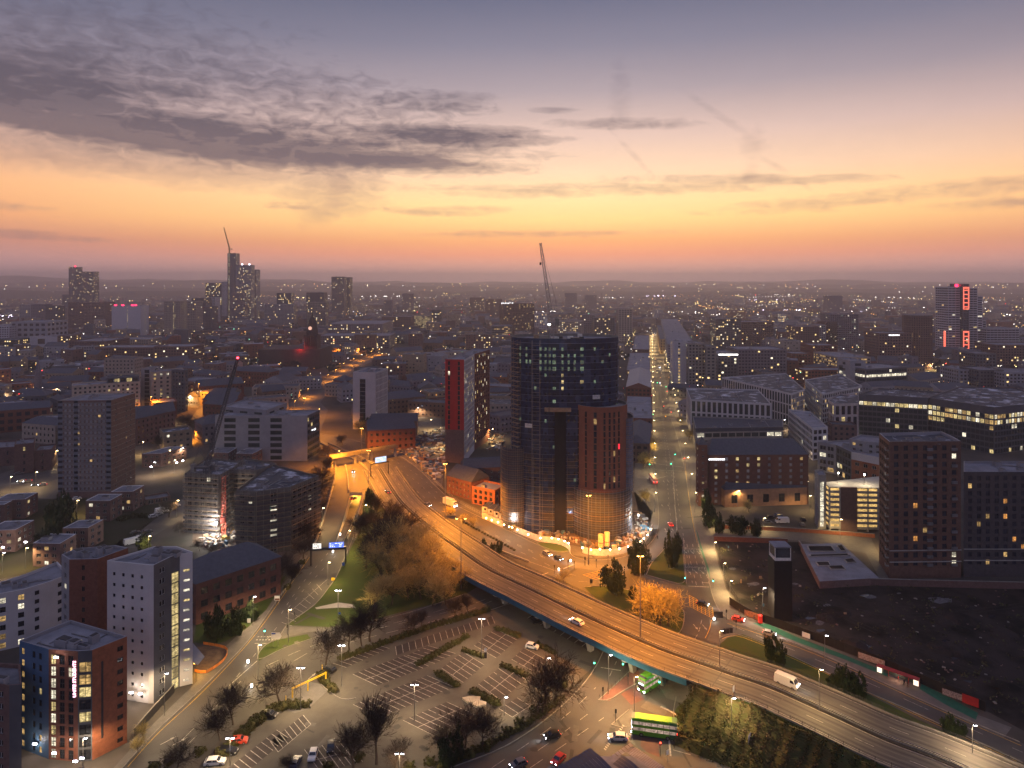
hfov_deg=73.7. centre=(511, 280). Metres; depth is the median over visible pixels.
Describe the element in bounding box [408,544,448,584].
golden tree
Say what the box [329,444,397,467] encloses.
footbridge
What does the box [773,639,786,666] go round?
evergreen tree
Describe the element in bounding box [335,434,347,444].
bare tree
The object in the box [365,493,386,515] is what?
bare tree
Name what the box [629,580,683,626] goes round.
golden tree
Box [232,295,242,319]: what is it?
window
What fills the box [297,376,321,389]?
building
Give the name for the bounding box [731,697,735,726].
street lamp
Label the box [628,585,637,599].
evergreen tree
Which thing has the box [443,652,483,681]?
parking bays
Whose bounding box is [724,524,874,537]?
wall
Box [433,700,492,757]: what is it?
bare tree
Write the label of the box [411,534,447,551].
golden tree
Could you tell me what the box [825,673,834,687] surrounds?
evergreen tree
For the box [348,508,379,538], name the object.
bare tree
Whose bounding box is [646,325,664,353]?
building
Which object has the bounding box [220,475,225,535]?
hoist
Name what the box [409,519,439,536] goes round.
golden tree
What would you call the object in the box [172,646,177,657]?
window
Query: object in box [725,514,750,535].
evergreen tree
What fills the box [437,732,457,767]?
evergreen tree
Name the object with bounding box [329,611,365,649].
bare tree
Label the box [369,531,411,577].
bare tree
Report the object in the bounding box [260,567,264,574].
window
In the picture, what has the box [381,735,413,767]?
bare tree
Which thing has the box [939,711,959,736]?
evergreen tree
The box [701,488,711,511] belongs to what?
evergreen tree
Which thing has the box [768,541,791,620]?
lift tower
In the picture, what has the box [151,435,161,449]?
bare tree
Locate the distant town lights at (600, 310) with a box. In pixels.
[9,284,1020,394]
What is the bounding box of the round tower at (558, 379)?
[500,333,618,532]
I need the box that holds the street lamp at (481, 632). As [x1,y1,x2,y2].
[478,617,484,656]
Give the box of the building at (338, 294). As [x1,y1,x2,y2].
[331,276,345,315]
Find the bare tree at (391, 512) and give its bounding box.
[358,505,406,539]
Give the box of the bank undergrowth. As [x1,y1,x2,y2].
[670,681,885,767]
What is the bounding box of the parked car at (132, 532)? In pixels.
[130,530,140,534]
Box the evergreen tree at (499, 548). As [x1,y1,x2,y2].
[495,540,502,553]
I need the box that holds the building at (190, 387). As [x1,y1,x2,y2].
[188,381,193,393]
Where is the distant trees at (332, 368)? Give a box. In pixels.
[0,293,1023,371]
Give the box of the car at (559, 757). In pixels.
[550,751,565,766]
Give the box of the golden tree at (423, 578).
[401,560,436,599]
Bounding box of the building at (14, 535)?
[0,520,33,551]
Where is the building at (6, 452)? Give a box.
[0,440,15,465]
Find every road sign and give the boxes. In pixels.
[271,633,280,638]
[714,612,722,620]
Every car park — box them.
[207,604,599,767]
[826,476,878,531]
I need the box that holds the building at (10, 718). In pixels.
[0,663,21,767]
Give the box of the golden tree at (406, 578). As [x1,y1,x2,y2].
[386,561,420,598]
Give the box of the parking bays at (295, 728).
[272,715,307,750]
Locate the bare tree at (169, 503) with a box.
[155,498,179,517]
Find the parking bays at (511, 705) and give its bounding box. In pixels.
[499,698,528,716]
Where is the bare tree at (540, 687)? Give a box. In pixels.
[516,658,574,726]
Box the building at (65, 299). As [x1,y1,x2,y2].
[62,294,68,306]
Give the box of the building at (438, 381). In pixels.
[431,377,444,386]
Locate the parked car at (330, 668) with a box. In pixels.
[323,664,336,673]
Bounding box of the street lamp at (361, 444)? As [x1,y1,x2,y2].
[360,428,362,462]
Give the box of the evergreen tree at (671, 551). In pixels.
[663,528,682,567]
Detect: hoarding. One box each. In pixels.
[482,513,569,550]
[582,526,651,555]
[729,597,985,711]
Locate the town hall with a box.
[258,311,331,368]
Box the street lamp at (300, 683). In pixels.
[297,666,304,709]
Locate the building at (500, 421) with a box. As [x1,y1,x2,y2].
[490,409,510,432]
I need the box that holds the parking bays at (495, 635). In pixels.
[475,630,515,657]
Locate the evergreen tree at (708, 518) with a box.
[701,502,715,527]
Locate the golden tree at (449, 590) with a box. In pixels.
[427,571,454,604]
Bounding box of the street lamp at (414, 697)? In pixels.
[410,683,417,720]
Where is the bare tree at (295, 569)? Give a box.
[283,562,306,583]
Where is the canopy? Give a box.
[193,644,204,664]
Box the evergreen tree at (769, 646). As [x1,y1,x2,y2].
[762,633,777,662]
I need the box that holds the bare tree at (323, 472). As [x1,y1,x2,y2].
[306,464,335,484]
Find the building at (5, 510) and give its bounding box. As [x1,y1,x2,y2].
[0,501,11,522]
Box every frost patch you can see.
[747,582,758,585]
[816,620,824,624]
[930,597,951,603]
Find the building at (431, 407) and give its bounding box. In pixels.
[408,398,444,417]
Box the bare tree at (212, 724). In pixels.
[190,700,235,740]
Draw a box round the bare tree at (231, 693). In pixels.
[207,679,255,724]
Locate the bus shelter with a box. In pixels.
[876,663,919,685]
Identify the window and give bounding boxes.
[0,326,15,338]
[0,339,27,345]
[0,410,46,430]
[0,598,5,603]
[0,607,5,612]
[0,616,5,621]
[0,625,5,630]
[0,633,5,639]
[0,642,5,648]
[12,322,66,335]
[18,594,23,599]
[18,603,23,608]
[18,612,23,617]
[18,621,23,626]
[18,630,23,635]
[20,305,29,320]
[24,426,52,442]
[38,339,44,352]
[46,306,64,319]
[51,655,55,663]
[51,666,55,675]
[51,678,55,687]
[51,690,55,698]
[51,702,55,710]
[51,713,55,722]
[51,725,55,734]
[51,737,55,745]
[51,749,55,757]
[59,335,80,341]
[60,655,64,664]
[60,667,64,676]
[60,679,64,687]
[60,691,64,699]
[60,702,64,711]
[60,714,64,723]
[60,726,64,734]
[60,738,64,746]
[60,749,64,758]
[69,267,76,270]
[69,303,114,326]
[69,656,72,664]
[69,668,72,676]
[69,679,72,688]
[69,691,72,700]
[69,703,72,712]
[69,715,72,723]
[69,727,72,735]
[69,738,72,747]
[69,750,72,759]
[70,339,128,347]
[74,383,137,404]
[77,272,97,301]
[79,662,90,671]
[79,674,90,684]
[79,687,90,696]
[79,699,90,709]
[79,712,90,721]
[79,724,90,734]
[79,737,90,746]
[79,749,90,759]
[99,349,152,357]
[106,359,140,377]
[108,377,137,382]
[131,339,157,344]
[138,413,172,443]
[145,368,156,405]
[154,373,168,398]
[155,345,203,362]
[166,302,181,334]
[167,432,188,446]
[172,572,177,582]
[172,582,177,593]
[172,593,177,603]
[172,603,177,614]
[172,614,177,625]
[172,624,177,635]
[172,635,177,646]
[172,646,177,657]
[172,656,177,667]
[172,667,177,678]
[172,677,177,688]
[173,372,186,409]
[188,302,202,329]
[192,299,210,305]
[201,427,212,441]
[201,586,207,594]
[201,598,207,606]
[201,611,207,619]
[203,307,217,329]
[206,283,220,318]
[213,582,219,589]
[213,594,219,602]
[222,282,226,314]
[224,418,235,421]
[224,424,235,427]
[224,431,235,434]
[224,437,235,440]
[224,443,235,446]
[225,578,231,585]
[225,590,231,598]
[225,602,231,610]
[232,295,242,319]
[237,574,242,581]
[237,586,242,594]
[237,598,242,606]
[238,373,277,385]
[239,267,253,315]
[248,418,259,421]
[248,424,259,427]
[248,431,259,434]
[248,437,259,440]
[248,443,259,446]
[248,571,253,578]
[248,583,253,590]
[248,595,253,602]
[255,270,258,317]
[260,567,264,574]
[260,579,264,585]
[260,591,264,597]
[265,305,292,324]
[270,418,281,421]
[270,424,281,427]
[270,431,281,434]
[270,437,281,440]
[270,443,281,446]
[270,449,281,452]
[270,456,281,459]
[270,563,275,570]
[270,575,275,582]
[270,587,275,594]
[277,295,292,303]
[300,380,319,388]
[308,303,328,326]
[321,335,392,347]
[329,323,391,332]
[332,277,343,312]
[337,388,351,400]
[346,281,350,311]
[371,431,412,447]
[382,317,410,325]
[386,302,389,315]
[390,400,407,412]
[410,404,442,415]
[414,316,429,325]
[470,298,483,305]
[486,352,488,434]
[489,301,501,313]
[491,417,510,430]
[492,327,511,337]
[504,304,533,333]
[535,314,545,332]
[560,322,582,333]
[565,294,575,305]
[581,317,590,332]
[585,296,595,306]
[595,319,613,333]
[617,310,631,341]
[628,389,648,395]
[633,446,646,460]
[671,342,679,382]
[687,345,703,386]
[692,401,694,410]
[697,401,699,411]
[702,402,704,411]
[704,348,713,378]
[707,402,710,411]
[711,319,739,347]
[713,402,715,412]
[716,355,735,379]
[718,403,720,412]
[722,379,802,424]
[723,403,726,412]
[729,403,731,413]
[731,495,736,502]
[734,404,736,413]
[739,351,784,374]
[739,404,742,413]
[742,323,772,345]
[745,404,747,414]
[747,494,752,502]
[750,404,752,414]
[756,405,758,414]
[761,405,763,415]
[763,494,768,501]
[767,405,769,415]
[779,493,784,501]
[787,354,809,366]
[790,327,818,341]
[795,369,837,385]
[795,493,799,500]
[803,345,835,351]
[807,384,859,421]
[814,353,869,366]
[823,296,840,311]
[823,314,857,349]
[828,403,856,424]
[835,427,853,439]
[839,367,905,383]
[843,362,860,375]
[865,333,910,356]
[904,315,928,367]
[936,288,959,346]
[941,368,968,383]
[950,285,967,346]
[960,353,994,365]
[960,368,992,386]
[970,289,976,348]
[975,343,1023,365]
[978,297,981,341]
[980,329,1018,341]
[995,372,1023,386]
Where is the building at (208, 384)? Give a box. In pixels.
[194,377,243,393]
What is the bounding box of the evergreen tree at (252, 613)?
[243,599,258,620]
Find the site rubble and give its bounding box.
[199,426,846,613]
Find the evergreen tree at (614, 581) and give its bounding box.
[598,557,625,595]
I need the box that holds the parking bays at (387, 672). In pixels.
[354,656,427,684]
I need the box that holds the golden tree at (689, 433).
[684,429,692,436]
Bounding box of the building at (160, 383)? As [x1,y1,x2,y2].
[150,368,183,404]
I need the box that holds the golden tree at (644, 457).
[635,450,652,468]
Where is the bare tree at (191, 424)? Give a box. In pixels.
[184,417,196,434]
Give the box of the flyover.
[362,466,1023,767]
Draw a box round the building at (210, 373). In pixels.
[194,369,229,377]
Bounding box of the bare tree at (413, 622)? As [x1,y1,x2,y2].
[396,609,425,633]
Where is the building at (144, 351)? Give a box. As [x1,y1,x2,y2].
[95,345,157,357]
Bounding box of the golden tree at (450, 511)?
[441,506,455,514]
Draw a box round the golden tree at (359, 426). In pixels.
[353,420,364,432]
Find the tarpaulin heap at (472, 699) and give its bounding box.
[462,696,480,703]
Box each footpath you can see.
[277,626,326,639]
[315,602,354,608]
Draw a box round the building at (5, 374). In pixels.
[0,367,10,382]
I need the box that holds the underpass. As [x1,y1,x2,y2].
[336,492,361,541]
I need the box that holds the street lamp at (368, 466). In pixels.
[367,450,369,483]
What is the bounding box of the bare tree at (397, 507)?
[379,500,406,516]
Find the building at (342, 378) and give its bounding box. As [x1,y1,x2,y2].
[333,375,352,382]
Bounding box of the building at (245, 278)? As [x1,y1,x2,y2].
[236,265,254,316]
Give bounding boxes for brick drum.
[573,400,633,539]
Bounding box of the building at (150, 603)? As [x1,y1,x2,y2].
[107,545,192,702]
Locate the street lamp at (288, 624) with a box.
[288,608,291,643]
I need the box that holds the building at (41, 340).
[30,335,57,354]
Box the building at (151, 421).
[135,401,174,445]
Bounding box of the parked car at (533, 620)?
[530,617,542,623]
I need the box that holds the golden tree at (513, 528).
[507,524,515,532]
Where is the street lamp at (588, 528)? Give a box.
[586,495,590,564]
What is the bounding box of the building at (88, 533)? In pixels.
[62,520,102,547]
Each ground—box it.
[0,296,1023,767]
[714,541,1023,730]
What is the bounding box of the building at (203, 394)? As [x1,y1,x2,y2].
[200,389,240,404]
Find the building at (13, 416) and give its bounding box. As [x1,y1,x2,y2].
[0,400,52,432]
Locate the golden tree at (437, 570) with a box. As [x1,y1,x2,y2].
[421,562,453,582]
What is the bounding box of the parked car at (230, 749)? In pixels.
[218,744,238,755]
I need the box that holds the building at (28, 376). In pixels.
[18,374,44,378]
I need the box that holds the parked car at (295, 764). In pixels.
[288,755,302,767]
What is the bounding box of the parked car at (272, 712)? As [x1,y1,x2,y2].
[264,709,277,718]
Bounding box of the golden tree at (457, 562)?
[447,557,462,571]
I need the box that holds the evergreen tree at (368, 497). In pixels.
[362,487,375,517]
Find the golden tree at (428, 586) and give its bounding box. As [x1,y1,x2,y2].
[420,571,448,605]
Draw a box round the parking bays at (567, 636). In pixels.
[528,615,586,648]
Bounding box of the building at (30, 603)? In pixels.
[0,562,60,650]
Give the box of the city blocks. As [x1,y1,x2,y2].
[0,298,1023,379]
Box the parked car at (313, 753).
[307,747,318,761]
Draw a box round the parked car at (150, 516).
[148,514,157,518]
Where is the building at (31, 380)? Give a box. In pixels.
[14,378,48,387]
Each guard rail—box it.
[400,449,465,505]
[599,668,629,696]
[716,539,738,601]
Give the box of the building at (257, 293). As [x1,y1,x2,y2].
[255,270,259,317]
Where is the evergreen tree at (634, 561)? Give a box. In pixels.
[627,538,651,574]
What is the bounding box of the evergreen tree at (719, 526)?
[714,511,724,533]
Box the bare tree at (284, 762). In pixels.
[278,753,298,767]
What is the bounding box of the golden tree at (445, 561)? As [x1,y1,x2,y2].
[427,549,455,576]
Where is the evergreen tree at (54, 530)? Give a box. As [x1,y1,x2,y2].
[32,522,60,541]
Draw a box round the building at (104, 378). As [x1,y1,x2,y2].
[99,374,116,380]
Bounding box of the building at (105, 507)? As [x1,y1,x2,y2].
[86,494,121,520]
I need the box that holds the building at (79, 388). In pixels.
[72,379,139,405]
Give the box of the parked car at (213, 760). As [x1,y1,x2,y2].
[203,755,226,766]
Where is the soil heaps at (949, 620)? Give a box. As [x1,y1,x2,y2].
[816,605,1023,696]
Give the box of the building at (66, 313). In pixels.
[65,307,67,319]
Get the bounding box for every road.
[0,468,57,498]
[118,499,183,547]
[123,330,1023,767]
[186,408,203,449]
[289,354,379,431]
[692,528,888,578]
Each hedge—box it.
[116,512,148,520]
[209,701,280,756]
[275,698,312,711]
[315,669,339,692]
[337,604,491,659]
[414,633,469,665]
[433,670,460,687]
[436,740,494,767]
[461,646,483,658]
[462,521,515,550]
[468,687,501,706]
[487,694,564,743]
[493,625,521,638]
[499,661,529,676]
[535,640,556,653]
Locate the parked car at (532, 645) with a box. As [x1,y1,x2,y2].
[525,641,538,649]
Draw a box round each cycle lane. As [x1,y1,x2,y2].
[696,530,710,580]
[754,623,888,676]
[920,684,977,719]
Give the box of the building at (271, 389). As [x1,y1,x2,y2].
[256,384,285,395]
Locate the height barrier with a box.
[292,672,325,697]
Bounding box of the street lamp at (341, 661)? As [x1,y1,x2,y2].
[338,644,344,686]
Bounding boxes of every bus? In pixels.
[631,712,676,740]
[638,671,667,693]
[649,473,657,483]
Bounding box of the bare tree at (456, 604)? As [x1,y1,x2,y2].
[444,596,465,615]
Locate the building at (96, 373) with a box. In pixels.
[88,368,103,380]
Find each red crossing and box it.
[621,687,643,704]
[640,738,658,756]
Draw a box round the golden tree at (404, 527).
[372,513,415,542]
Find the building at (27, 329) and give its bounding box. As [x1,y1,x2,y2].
[10,320,67,337]
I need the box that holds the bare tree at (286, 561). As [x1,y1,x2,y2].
[279,549,304,582]
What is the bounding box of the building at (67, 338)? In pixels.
[57,334,80,341]
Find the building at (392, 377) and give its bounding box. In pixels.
[388,375,397,379]
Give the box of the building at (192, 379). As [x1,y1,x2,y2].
[188,376,216,382]
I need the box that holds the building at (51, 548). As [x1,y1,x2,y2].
[33,533,75,566]
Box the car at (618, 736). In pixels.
[608,731,627,741]
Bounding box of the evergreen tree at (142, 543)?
[135,532,151,550]
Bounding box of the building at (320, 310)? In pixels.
[307,302,328,327]
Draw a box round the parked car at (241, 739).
[232,734,248,744]
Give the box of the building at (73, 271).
[69,267,82,301]
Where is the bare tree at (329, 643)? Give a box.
[309,626,348,668]
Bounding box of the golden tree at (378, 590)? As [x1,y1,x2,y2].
[357,575,397,609]
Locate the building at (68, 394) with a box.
[62,390,71,397]
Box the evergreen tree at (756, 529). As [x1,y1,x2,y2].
[750,517,762,536]
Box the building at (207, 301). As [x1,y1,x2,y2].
[192,298,211,305]
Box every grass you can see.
[0,498,169,578]
[194,575,285,643]
[256,634,310,660]
[286,489,475,626]
[538,542,567,552]
[584,586,683,633]
[647,548,685,584]
[672,702,685,728]
[718,634,986,749]
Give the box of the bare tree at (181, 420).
[175,415,196,425]
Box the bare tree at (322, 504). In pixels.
[319,495,330,513]
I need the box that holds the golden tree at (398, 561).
[377,541,421,576]
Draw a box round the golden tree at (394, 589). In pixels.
[369,572,409,604]
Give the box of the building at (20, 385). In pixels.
[5,381,30,395]
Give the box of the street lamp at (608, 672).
[608,654,611,693]
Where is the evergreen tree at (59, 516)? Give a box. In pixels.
[42,489,77,533]
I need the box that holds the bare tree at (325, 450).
[315,443,335,457]
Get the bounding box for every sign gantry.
[310,542,345,565]
[370,456,388,476]
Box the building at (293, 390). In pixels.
[252,382,300,398]
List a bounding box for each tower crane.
[190,357,238,473]
[224,228,231,252]
[539,243,558,338]
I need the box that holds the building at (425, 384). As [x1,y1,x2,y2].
[417,380,437,391]
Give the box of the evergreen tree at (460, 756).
[453,720,464,761]
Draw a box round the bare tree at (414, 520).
[391,509,426,529]
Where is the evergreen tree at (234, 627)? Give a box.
[226,604,245,635]
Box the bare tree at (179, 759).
[155,735,197,767]
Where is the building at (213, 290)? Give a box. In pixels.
[205,283,221,320]
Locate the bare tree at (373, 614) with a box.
[347,598,390,641]
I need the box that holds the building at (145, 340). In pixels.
[117,337,161,344]
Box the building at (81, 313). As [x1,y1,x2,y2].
[68,302,114,327]
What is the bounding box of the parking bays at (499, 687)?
[479,667,524,699]
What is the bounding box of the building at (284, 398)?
[242,394,288,409]
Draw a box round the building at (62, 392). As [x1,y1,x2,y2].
[57,389,71,394]
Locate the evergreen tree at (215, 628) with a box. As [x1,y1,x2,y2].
[202,603,226,642]
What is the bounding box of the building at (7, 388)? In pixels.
[0,383,11,396]
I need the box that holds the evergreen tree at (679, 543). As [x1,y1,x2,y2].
[673,535,683,552]
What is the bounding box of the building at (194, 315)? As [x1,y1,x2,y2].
[187,301,202,330]
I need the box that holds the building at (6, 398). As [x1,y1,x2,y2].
[0,395,18,401]
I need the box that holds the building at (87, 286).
[77,272,98,301]
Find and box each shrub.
[148,760,161,767]
[163,756,174,767]
[194,746,207,758]
[283,583,291,590]
[322,760,335,767]
[354,751,365,762]
[403,759,415,767]
[423,755,435,766]
[467,745,477,759]
[480,741,493,752]
[501,726,513,736]
[514,716,525,725]
[529,704,540,713]
[674,708,685,722]
[678,700,689,713]
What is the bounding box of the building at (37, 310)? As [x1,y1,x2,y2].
[31,304,52,319]
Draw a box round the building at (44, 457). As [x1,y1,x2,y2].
[34,443,55,471]
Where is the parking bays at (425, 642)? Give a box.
[396,616,494,654]
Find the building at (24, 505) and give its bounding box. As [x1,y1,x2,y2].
[0,492,37,518]
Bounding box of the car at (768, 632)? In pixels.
[762,629,775,635]
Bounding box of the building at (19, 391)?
[13,388,56,395]
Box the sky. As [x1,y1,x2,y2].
[0,0,1023,282]
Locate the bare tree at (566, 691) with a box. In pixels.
[524,640,589,720]
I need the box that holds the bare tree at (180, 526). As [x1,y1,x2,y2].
[173,522,185,532]
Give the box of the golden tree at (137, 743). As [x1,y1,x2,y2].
[129,733,150,752]
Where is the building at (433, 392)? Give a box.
[421,387,444,397]
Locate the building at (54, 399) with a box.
[44,394,65,412]
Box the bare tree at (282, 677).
[253,660,306,705]
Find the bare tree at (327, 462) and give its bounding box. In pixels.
[317,457,334,469]
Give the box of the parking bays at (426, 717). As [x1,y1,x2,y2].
[404,702,471,734]
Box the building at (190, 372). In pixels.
[183,368,192,377]
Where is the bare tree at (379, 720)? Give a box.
[348,690,399,764]
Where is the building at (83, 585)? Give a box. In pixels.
[61,544,127,629]
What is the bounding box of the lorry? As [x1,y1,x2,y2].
[443,496,456,506]
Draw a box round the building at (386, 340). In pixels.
[321,333,395,347]
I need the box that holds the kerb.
[122,412,1022,767]
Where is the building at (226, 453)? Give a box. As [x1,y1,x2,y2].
[209,448,236,459]
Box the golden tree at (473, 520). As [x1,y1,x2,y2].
[467,515,479,526]
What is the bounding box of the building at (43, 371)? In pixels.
[32,369,48,373]
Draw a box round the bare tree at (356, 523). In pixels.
[345,512,371,537]
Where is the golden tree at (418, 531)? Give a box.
[398,522,436,553]
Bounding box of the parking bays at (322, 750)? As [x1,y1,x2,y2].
[305,741,361,767]
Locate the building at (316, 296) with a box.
[306,292,326,317]
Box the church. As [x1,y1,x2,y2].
[34,357,64,391]
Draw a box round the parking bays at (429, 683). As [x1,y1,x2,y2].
[354,677,451,715]
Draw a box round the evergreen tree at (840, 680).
[831,662,855,695]
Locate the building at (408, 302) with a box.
[402,293,413,312]
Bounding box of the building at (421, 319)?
[413,315,430,327]
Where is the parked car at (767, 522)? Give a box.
[763,520,772,523]
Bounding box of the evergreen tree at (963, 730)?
[954,719,968,737]
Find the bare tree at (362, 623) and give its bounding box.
[350,613,375,645]
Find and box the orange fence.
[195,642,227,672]
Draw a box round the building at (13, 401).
[0,399,31,403]
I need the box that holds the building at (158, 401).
[151,398,176,416]
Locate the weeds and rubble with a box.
[720,543,1023,713]
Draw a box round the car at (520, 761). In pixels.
[509,756,527,767]
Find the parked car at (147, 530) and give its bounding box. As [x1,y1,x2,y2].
[142,529,152,532]
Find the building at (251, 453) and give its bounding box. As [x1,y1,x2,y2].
[236,448,261,460]
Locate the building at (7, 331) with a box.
[0,324,15,338]
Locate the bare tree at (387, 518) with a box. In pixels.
[358,509,404,543]
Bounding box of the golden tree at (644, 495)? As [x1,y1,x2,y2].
[636,487,651,504]
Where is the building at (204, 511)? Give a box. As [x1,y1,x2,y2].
[183,457,247,533]
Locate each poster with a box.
[744,609,757,619]
[802,631,809,638]
[858,652,884,664]
[942,688,961,700]
[962,693,978,707]
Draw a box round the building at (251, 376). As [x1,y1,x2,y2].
[236,366,278,386]
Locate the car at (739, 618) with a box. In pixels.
[731,615,744,622]
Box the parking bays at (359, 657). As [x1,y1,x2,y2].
[335,646,388,666]
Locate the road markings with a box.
[129,363,1020,767]
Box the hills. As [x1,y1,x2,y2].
[0,276,1023,298]
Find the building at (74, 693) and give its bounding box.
[19,620,126,761]
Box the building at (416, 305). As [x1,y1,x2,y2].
[414,301,418,311]
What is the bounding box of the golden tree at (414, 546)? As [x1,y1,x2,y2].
[379,529,439,574]
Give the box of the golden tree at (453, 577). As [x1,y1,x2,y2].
[435,565,461,595]
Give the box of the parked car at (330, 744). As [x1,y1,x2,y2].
[326,739,334,752]
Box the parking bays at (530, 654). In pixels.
[512,648,546,670]
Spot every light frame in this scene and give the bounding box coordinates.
[944,331,945,346]
[963,287,968,308]
[963,331,968,348]
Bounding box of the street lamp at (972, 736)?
[972,724,976,752]
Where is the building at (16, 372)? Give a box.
[10,367,23,381]
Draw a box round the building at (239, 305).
[232,293,247,322]
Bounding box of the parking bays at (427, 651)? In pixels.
[409,646,454,662]
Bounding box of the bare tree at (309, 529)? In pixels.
[293,516,325,541]
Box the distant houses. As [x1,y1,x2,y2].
[0,291,1023,342]
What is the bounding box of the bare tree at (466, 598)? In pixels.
[455,593,473,612]
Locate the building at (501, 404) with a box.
[490,399,510,411]
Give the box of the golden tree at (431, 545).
[405,532,447,576]
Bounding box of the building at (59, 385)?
[36,381,71,389]
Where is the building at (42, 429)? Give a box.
[22,416,57,444]
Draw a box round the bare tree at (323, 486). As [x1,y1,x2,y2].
[319,479,335,500]
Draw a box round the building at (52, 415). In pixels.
[40,414,57,416]
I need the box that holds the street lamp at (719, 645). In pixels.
[719,629,723,666]
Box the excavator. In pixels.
[222,529,234,539]
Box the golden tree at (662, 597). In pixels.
[626,578,682,626]
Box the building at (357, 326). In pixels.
[328,320,392,332]
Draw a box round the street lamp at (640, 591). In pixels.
[637,555,643,637]
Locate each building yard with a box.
[192,527,235,551]
[196,646,225,671]
[389,417,445,486]
[454,492,652,547]
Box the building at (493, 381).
[490,377,499,383]
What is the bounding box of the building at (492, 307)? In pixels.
[485,299,501,316]
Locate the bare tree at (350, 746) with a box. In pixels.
[331,717,379,767]
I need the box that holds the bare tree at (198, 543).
[189,537,203,550]
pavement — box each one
[114,554,306,767]
[286,682,326,712]
[458,500,652,557]
[573,562,615,571]
[600,670,640,700]
[613,708,632,726]
[634,333,658,534]
[637,667,692,702]
[665,380,764,631]
[707,619,736,645]
[738,620,1011,736]
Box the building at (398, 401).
[388,389,425,412]
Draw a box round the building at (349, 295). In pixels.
[346,277,352,314]
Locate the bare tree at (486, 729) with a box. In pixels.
[469,703,505,746]
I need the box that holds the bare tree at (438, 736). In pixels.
[423,719,453,752]
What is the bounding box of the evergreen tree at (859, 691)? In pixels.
[848,670,867,700]
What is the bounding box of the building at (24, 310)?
[19,304,30,320]
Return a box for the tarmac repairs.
[282,426,703,766]
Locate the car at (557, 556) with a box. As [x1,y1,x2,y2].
[554,554,562,560]
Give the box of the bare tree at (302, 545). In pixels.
[288,536,316,558]
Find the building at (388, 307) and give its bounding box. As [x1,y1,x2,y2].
[384,300,392,315]
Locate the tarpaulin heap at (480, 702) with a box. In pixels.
[473,700,485,706]
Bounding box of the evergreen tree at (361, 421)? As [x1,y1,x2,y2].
[359,412,368,429]
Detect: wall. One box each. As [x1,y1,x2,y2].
[134,684,173,736]
[314,462,335,543]
[320,442,374,478]
[327,442,377,465]
[345,463,348,491]
[347,493,363,538]
[475,538,528,561]
[714,536,787,542]
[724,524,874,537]
[871,578,1023,588]
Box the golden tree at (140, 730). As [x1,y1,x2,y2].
[134,718,150,735]
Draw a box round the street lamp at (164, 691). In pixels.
[164,672,168,715]
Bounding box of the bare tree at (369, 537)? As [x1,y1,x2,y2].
[351,520,402,569]
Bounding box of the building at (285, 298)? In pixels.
[277,293,293,303]
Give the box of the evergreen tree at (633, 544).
[629,538,639,558]
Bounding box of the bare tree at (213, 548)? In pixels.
[206,544,217,552]
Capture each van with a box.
[123,536,138,545]
[154,507,168,512]
[774,670,799,689]
[775,517,789,523]
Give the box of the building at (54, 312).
[45,305,64,319]
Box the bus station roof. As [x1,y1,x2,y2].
[556,743,664,767]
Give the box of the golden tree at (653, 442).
[650,436,661,451]
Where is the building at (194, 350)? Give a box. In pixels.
[154,343,204,362]
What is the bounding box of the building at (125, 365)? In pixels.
[104,356,142,378]
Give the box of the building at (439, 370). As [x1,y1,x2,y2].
[435,364,444,376]
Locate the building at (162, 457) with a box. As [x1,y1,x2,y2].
[142,446,185,466]
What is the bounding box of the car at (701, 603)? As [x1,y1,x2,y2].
[696,599,708,606]
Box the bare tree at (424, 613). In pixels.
[418,609,427,626]
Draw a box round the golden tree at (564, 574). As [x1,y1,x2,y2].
[556,568,570,581]
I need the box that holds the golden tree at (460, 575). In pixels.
[452,564,473,589]
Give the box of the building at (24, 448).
[14,437,34,472]
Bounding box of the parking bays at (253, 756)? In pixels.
[229,730,284,767]
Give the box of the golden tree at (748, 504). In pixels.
[741,499,754,511]
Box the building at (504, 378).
[490,372,508,382]
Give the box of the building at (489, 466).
[460,456,499,479]
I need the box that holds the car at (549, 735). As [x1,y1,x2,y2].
[543,729,560,740]
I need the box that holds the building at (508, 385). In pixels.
[490,383,510,392]
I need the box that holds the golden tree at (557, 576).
[553,575,567,584]
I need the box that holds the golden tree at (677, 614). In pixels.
[662,587,690,625]
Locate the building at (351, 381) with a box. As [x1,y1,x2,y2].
[349,378,389,391]
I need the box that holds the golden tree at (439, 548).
[419,533,449,560]
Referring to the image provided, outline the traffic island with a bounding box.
[641,698,666,715]
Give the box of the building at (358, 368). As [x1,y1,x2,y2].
[354,366,380,370]
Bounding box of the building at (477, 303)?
[470,297,484,310]
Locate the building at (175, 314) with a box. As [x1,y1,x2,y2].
[164,301,186,335]
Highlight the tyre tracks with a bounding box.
[726,550,1023,692]
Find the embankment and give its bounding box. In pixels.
[379,503,887,767]
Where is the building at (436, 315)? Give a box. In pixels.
[431,310,442,321]
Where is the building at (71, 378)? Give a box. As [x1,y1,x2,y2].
[47,375,92,382]
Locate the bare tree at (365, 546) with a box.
[352,535,376,568]
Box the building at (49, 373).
[45,368,83,378]
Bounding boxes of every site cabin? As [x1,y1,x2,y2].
[482,502,492,512]
[487,504,498,514]
[493,506,499,516]
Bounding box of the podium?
[801,543,878,588]
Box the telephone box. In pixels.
[758,614,762,622]
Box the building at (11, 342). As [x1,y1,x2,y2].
[0,338,29,346]
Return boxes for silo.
[598,534,603,548]
[604,531,609,546]
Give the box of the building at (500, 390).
[490,387,509,392]
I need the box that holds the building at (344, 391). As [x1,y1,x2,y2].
[337,381,352,402]
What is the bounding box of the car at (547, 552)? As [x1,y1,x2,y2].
[542,550,551,556]
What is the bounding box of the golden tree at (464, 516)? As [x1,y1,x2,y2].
[459,513,468,523]
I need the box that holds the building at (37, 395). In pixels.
[17,389,52,400]
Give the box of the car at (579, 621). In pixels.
[569,617,584,625]

